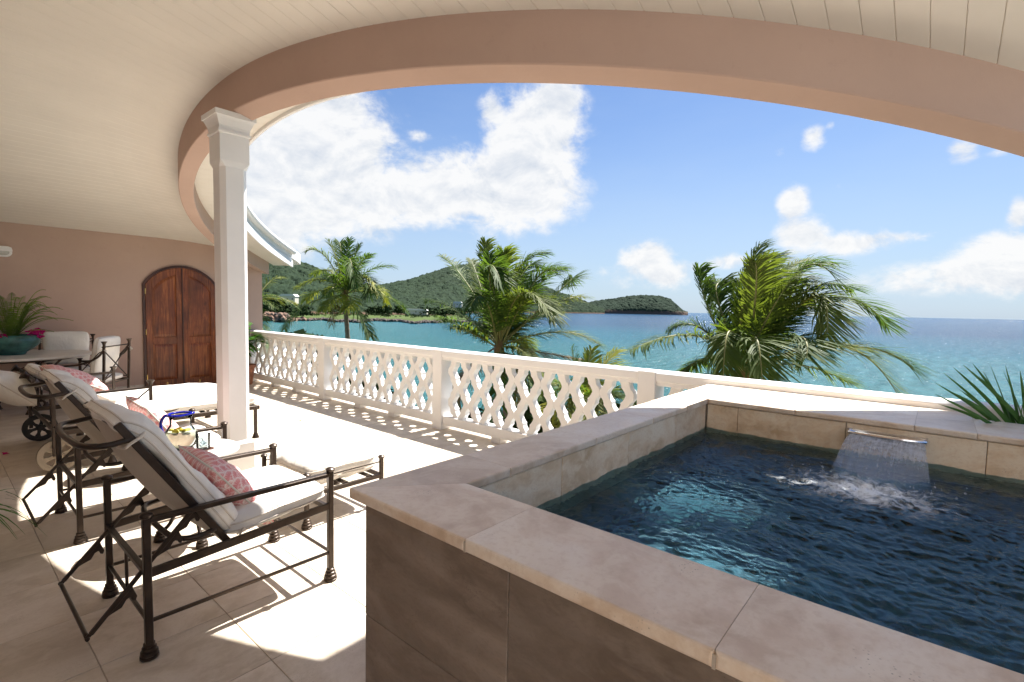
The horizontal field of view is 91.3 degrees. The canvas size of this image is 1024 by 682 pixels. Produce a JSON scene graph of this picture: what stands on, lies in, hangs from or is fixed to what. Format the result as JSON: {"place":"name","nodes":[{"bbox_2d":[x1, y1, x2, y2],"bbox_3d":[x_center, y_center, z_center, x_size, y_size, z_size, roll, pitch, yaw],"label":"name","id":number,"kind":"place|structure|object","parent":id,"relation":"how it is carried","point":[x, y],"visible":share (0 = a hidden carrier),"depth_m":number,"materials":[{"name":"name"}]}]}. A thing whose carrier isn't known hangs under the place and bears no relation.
{"place":"outdoors","nodes":[
{"label":"outdoors","id":0,"kind":"place"},
{"bbox_2d":[0,380,510,681],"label":"floor","id":1,"kind":"structure","parent":0,"point":[305,622],"depth_m":2.62,"materials":[{"name":"tile"}]},
{"bbox_2d":[0,488,38,537],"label":"arching plant","id":2,"kind":"object","parent":1,"relation":"on","point":[12,512],"visible":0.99,"depth_m":2.75,"materials":[{"name":"green plant"}]},
{"bbox_2d":[0,349,91,414],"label":"dining table","id":3,"kind":"object","parent":1,"relation":"on","point":[38,356],"visible":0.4,"depth_m":6.34,"materials":[{"name":"stone"}]},
{"bbox_2d":[0,289,72,354],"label":"potted plant","id":4,"kind":"object","parent":3,"relation":"on","point":[15,341],"visible":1,"depth_m":6.34,"materials":[{"name":"green plant"}]},
{"bbox_2d":[35,331,94,406],"bbox_3d":[-6.301,0.369,7.092,0.652,1.001,0.664,-2,5,-40],"label":"dining chair","id":5,"kind":"object","parent":1,"relation":"on","point":[68,340],"visible":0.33,"depth_m":7.13,"materials":[{"name":"white fabric"}]},
{"bbox_2d":[46,336,132,420],"bbox_3d":[-5.313,0.436,6.349,0.662,1.001,0.666,0,4,-13],"label":"dining chair","id":6,"kind":"object","parent":1,"relation":"on","point":[105,355],"visible":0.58,"depth_m":6.31,"materials":[{"name":"white fabric"}]},
{"bbox_2d":[18,369,227,544],"bbox_3d":[-2.618,0.675,3.419,0.721,1.009,1.038,4,5,40],"label":"reclining armchair","id":7,"kind":"object","parent":1,"relation":"on","point":[71,394],"visible":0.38,"depth_m":3.06,"materials":[{"name":"brown metal"}]},
{"bbox_2d":[125,396,178,431],"bbox_3d":[-2.500,0.599,3.548,0.529,0.469,0.169,6,41,41],"label":"scatter pillow","id":8,"kind":"object","parent":7,"relation":"on","point":[152,412],"visible":0.48,"depth_m":3.39,"materials":[{"name":"fabric"}]},
{"bbox_2d":[0,222,262,402],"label":"end wall","id":9,"kind":"structure","parent":1,"relation":"on","point":[89,282],"depth_m":7.70,"materials":[{"name":"beige paint"}]},
{"bbox_2d":[0,246,11,256],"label":"wall light","id":10,"kind":"object","parent":9,"relation":"attached to","point":[5,251],"visible":1,"depth_m":6.89,"materials":[{"name":"white paint"}]},
{"bbox_2d":[142,266,216,385],"bbox_3d":[-5.649,-0.250,8.596,0.070,2.070,1.160,4,5,40],"label":"arched door","id":11,"kind":"structure","parent":9,"relation":"attached to","point":[179,326],"depth_m":8.55,"materials":[{"name":"brown wood"}]},
{"bbox_2d":[145,268,182,385],"bbox_3d":[-5.824,-0.227,8.401,0.049,2.018,0.515,4,5,40],"label":"door leaf","id":12,"kind":"structure","parent":11,"relation":"in","point":[163,299],"depth_m":8.40,"materials":[{"name":"brown wood"}]},
{"bbox_2d":[181,268,216,382],"bbox_3d":[-5.483,-0.245,8.802,0.049,2.018,0.515,4,5,40],"label":"door leaf","id":13,"kind":"structure","parent":11,"relation":"in","point":[198,291],"depth_m":8.79,"materials":[{"name":"brown wood"}]},
{"bbox_2d":[247,217,300,264],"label":"roof","id":14,"kind":"structure","parent":9,"relation":"on","point":[296,258],"depth_m":9.40,"materials":[{"name":"white paint"}]},
{"bbox_2d":[195,92,874,266],"bbox_3d":[-1.952,-1.750,5.538,2.476,1.248,9.998,-2,5,-43],"label":"eave","id":15,"kind":"object","parent":14,"relation":"attached to","point":[260,245],"visible":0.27,"depth_m":6.65,"materials":[{"name":"beige paint"}]},
{"bbox_2d":[10,363,259,471],"bbox_3d":[-3.857,0.628,5.218,1.470,0.822,1.813,4,5,40],"label":"double daybed","id":16,"kind":"object","parent":1,"relation":"on","point":[201,398],"visible":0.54,"depth_m":5.07,"materials":[{"name":"fabric"}]},
{"bbox_2d":[0,370,36,405],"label":"bolster","id":17,"kind":"object","parent":16,"relation":"on","point":[10,384],"visible":0.73,"depth_m":4.61,"materials":[{"name":"white fabric"}]},
{"bbox_2d":[38,364,107,390],"bbox_3d":[-4.000,0.347,4.576,0.529,0.172,0.470,4,-23,40],"label":"scatter pillow","id":18,"kind":"object","parent":16,"relation":"on","point":[95,383],"visible":0.57,"depth_m":4.49,"materials":[{"name":"pink fabric"}]},
{"bbox_2d":[120,400,183,470],"bbox_3d":[-3.151,0.832,4.349,0.524,0.555,0.524,4,5,40],"label":"side table","id":19,"kind":"object","parent":1,"relation":"on","point":[166,406],"visible":0.13,"depth_m":4.36,"materials":[{"name":"stone"}]},
{"bbox_2d":[55,399,336,661],"bbox_3d":[-1.516,0.761,2.466,0.721,1.005,1.038,4,5,40],"label":"reclining armchair","id":20,"kind":"object","parent":1,"relation":"on","point":[153,460],"visible":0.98,"depth_m":2.21,"materials":[{"name":"brown metal"}]},
{"bbox_2d":[178,445,273,523],"bbox_3d":[-1.450,0.725,2.535,0.489,0.450,0.185,6,44,41],"label":"scatter pillow","id":21,"kind":"object","parent":20,"relation":"on","point":[227,479],"visible":0.59,"depth_m":2.38,"materials":[{"name":"pink fabric"}]},
{"bbox_2d":[153,438,239,548],"bbox_3d":[-1.966,0.938,3.076,0.524,0.555,0.524,4,5,40],"label":"side table","id":22,"kind":"object","parent":1,"relation":"on","point":[224,447],"visible":0.21,"depth_m":3.05,"materials":[{"name":"stone"}]},
{"bbox_2d":[159,411,197,450],"bbox_3d":[-2.029,0.544,3.064,0.186,0.227,0.186,-2,5,-45],"label":"lemonade jug","id":23,"kind":"object","parent":22,"relation":"on","point":[180,436],"visible":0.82,"depth_m":3.03,"materials":[{"name":"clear glass"}]},
{"bbox_2d":[199,447,213,450],"bbox_3d":[-1.876,0.660,3.066,0.094,0.003,0.094,4,5,40],"label":"coaster","id":24,"kind":"object","parent":22,"relation":"on","point":[206,448],"visible":0.74,"depth_m":3.07,"materials":[{"name":"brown wood"}]},
{"bbox_2d":[195,433,210,448],"bbox_3d":[-1.885,0.615,3.058,0.080,0.094,0.080,4,5,40],"label":"drinking glass","id":25,"kind":"object","parent":24,"relation":"on","point":[207,442],"visible":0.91,"depth_m":3.05,"materials":[{"name":"clear glass"}]},
{"bbox_2d":[201,107,256,470],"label":"column","id":26,"kind":"structure","parent":1,"relation":"on","point":[228,135],"depth_m":3.97,"materials":[{"name":"white paint"}]},
{"bbox_2d":[178,9,1023,273],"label":"curved beam","id":27,"kind":"structure","parent":26,"relation":"on","point":[957,96],"depth_m":2.57,"materials":[{"name":"beige paint"}]},
{"bbox_2d":[248,322,267,384],"bbox_3d":[-4.639,0.132,8.950,0.884,1.305,0.787,1,4,-4],"label":"potted plant","id":28,"kind":"object","parent":1,"relation":"on","point":[252,366],"visible":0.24,"depth_m":8.98,"materials":[{"name":"plant"}]},
{"bbox_2d":[260,438,384,530],"bbox_3d":[-1.379,0.974,3.656,0.686,0.434,0.638,4,5,40],"label":"footrest","id":29,"kind":"object","parent":1,"relation":"on","point":[344,459],"visible":0.73,"depth_m":3.51,"materials":[{"name":"white fabric"}]},
{"bbox_2d":[248,330,1023,443],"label":"balustrade","id":30,"kind":"object","parent":1,"relation":"on","point":[442,385],"visible":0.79,"depth_m":5.66,"materials":[{"name":"white paint"}]},
{"bbox_2d":[350,384,1023,681],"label":"plunge pool","id":31,"kind":"structure","parent":1,"relation":"on","point":[712,533],"depth_m":1.46,"materials":[{"name":"stone"}]},
{"bbox_2d":[262,262,453,314],"bbox_3d":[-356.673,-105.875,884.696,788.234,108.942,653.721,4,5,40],"label":"hill","id":32,"kind":"structure","parent":0,"point":[294,275],"depth_m":683.39,"materials":[{"name":"green plant"}]},
{"bbox_2d":[279,294,298,303],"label":"house","id":33,"kind":"structure","parent":32,"relation":"on","point":[293,297],"depth_m":495.39,"materials":[{"name":"white paint"}]},
{"bbox_2d":[453,302,461,307],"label":"house","id":34,"kind":"structure","parent":32,"relation":"on","point":[456,304],"depth_m":715.35,"materials":[{"name":"grey"}]},
{"bbox_2d":[274,314,465,321],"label":"shore","id":35,"kind":"structure","parent":0,"point":[414,319],"depth_m":442.01,"materials":[{"name":"green plant"}]},
{"bbox_2d":[262,311,309,321],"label":"red shore rocks","id":36,"kind":"object","parent":35,"relation":"on","point":[281,315],"visible":0.5,"depth_m":347.29,"materials":[{"name":"stone"}]},
{"bbox_2d":[262,298,471,318],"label":"coast trees","id":37,"kind":"object","parent":35,"relation":"on","point":[386,311],"visible":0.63,"depth_m":510.13,"materials":[{"name":"green plant"}]},
{"bbox_2d":[267,312,469,323],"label":"shore rocks","id":38,"kind":"object","parent":35,"relation":"on","point":[377,319],"visible":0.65,"depth_m":378.31,"materials":[{"name":"stone"}]},
{"bbox_2d":[405,309,427,314],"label":"house","id":39,"kind":"structure","parent":35,"relation":"on","point":[414,311],"depth_m":555.39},
{"bbox_2d":[378,264,604,313],"bbox_3d":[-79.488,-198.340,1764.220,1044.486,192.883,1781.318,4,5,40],"label":"hill","id":40,"kind":"structure","parent":0,"point":[443,284],"depth_m":1419.87,"materials":[{"name":"green plant"}]},
{"bbox_2d":[0,0,1023,245],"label":"ceiling","id":41,"kind":"structure","parent":0,"point":[100,100],"depth_m":3.72,"materials":[{"name":"beige paint"}]},
{"bbox_2d":[246,83,1023,319],"label":"sky","id":42,"kind":"structure","parent":0,"point":[632,188],"materials":[{"name":"blue"}]},
{"bbox_2d":[590,295,687,314],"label":"headland","id":43,"kind":"structure","parent":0,"point":[648,304],"depth_m":2377.30,"materials":[{"name":"green plant"}]},
{"bbox_2d":[263,313,1023,412],"bbox_3d":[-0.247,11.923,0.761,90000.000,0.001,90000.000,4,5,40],"label":"sea","id":44,"kind":"structure","parent":0,"point":[946,346],"depth_m":185.45,"materials":[{"name":"liquid"}]},
{"bbox_2d":[935,364,1023,423],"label":"spiky plant","id":45,"kind":"object","parent":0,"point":[1010,414],"visible":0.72,"depth_m":2.66,"materials":[{"name":"green leaves"}]},
{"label":"garden ground","id":46,"kind":"structure","parent":0,"visible":0},
{"bbox_2d":[262,275,298,330],"bbox_3d":[-8.680,2.646,17.617,2.928,10.020,1.847,4,5,40],"label":"coconut palm","id":47,"kind":"object","parent":46,"relation":"on","point":[271,298],"visible":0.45,"depth_m":17.02,"materials":[{"name":"green plant"}]},
{"bbox_2d":[277,332,317,376],"bbox_3d":[-6.085,3.122,13.147,2.068,6.747,2.092,4,5,40],"label":"garden shrub","id":48,"kind":"object","parent":46,"relation":"on","point":[301,360],"visible":0.03,"depth_m":12.80,"materials":[{"name":"green plant"}]},
{"bbox_2d":[277,329,337,367],"bbox_3d":[-5.925,3.038,14.173,1.785,6.791,1.841,4,5,40],"label":"garden shrub","id":49,"kind":"object","parent":46,"relation":"on","point":[301,331],"visible":0.02,"depth_m":13.89,"materials":[{"name":"green plant"}]},
{"bbox_2d":[279,236,409,359],"bbox_3d":[-8.331,1.159,25.007,5.714,13.064,4.347,2,4,15],"label":"coconut palm","id":50,"kind":"object","parent":46,"relation":"on","point":[349,280],"visible":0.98,"depth_m":24.32,"materials":[{"name":"green plant"}]},
{"bbox_2d":[337,377,393,399],"bbox_3d":[-3.918,3.696,12.601,2.031,5.761,2.052,0,4,-11],"label":"garden shrub","id":51,"kind":"object","parent":46,"relation":"on","point":[377,387],"visible":0.01,"depth_m":12.29,"materials":[{"name":"green plant"}]},
{"bbox_2d":[459,408,493,423],"bbox_3d":[-0.881,4.075,11.158,1.844,5.314,1.815,4,5,40],"label":"garden shrub","id":52,"kind":"object","parent":46,"relation":"on","point":[481,413],"visible":0.03,"depth_m":10.80,"materials":[{"name":"green plant"}]},
{"bbox_2d":[422,236,611,416],"bbox_3d":[-0.125,2.035,16.013,6.444,10.805,4.918,2,4,8],"label":"coconut palm","id":53,"kind":"object","parent":46,"relation":"on","point":[496,299],"visible":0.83,"depth_m":15.42,"materials":[{"name":"green plant"}]},
{"bbox_2d":[503,401,570,433],"bbox_3d":[0.485,3.994,9.668,1.739,5.721,1.731,4,5,40],"label":"garden shrub","id":54,"kind":"object","parent":46,"relation":"on","point":[528,416],"visible":0.08,"depth_m":9.17,"materials":[{"name":"green plant"}]},
{"bbox_2d":[540,343,636,428],"bbox_3d":[1.278,3.582,8.785,2.073,7.088,2.335,4,5,40],"label":"coconut palm","id":55,"kind":"object","parent":46,"relation":"on","point":[586,391],"visible":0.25,"depth_m":8.60,"materials":[{"name":"green plant"}]},
{"bbox_2d":[624,238,935,394],"bbox_3d":[5.213,2.609,9.677,4.534,9.086,5.244,4,5,40],"label":"coconut palm","id":56,"kind":"object","parent":46,"relation":"on","point":[763,300],"visible":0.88,"depth_m":8.85,"materials":[{"name":"green plant"}]}
]}

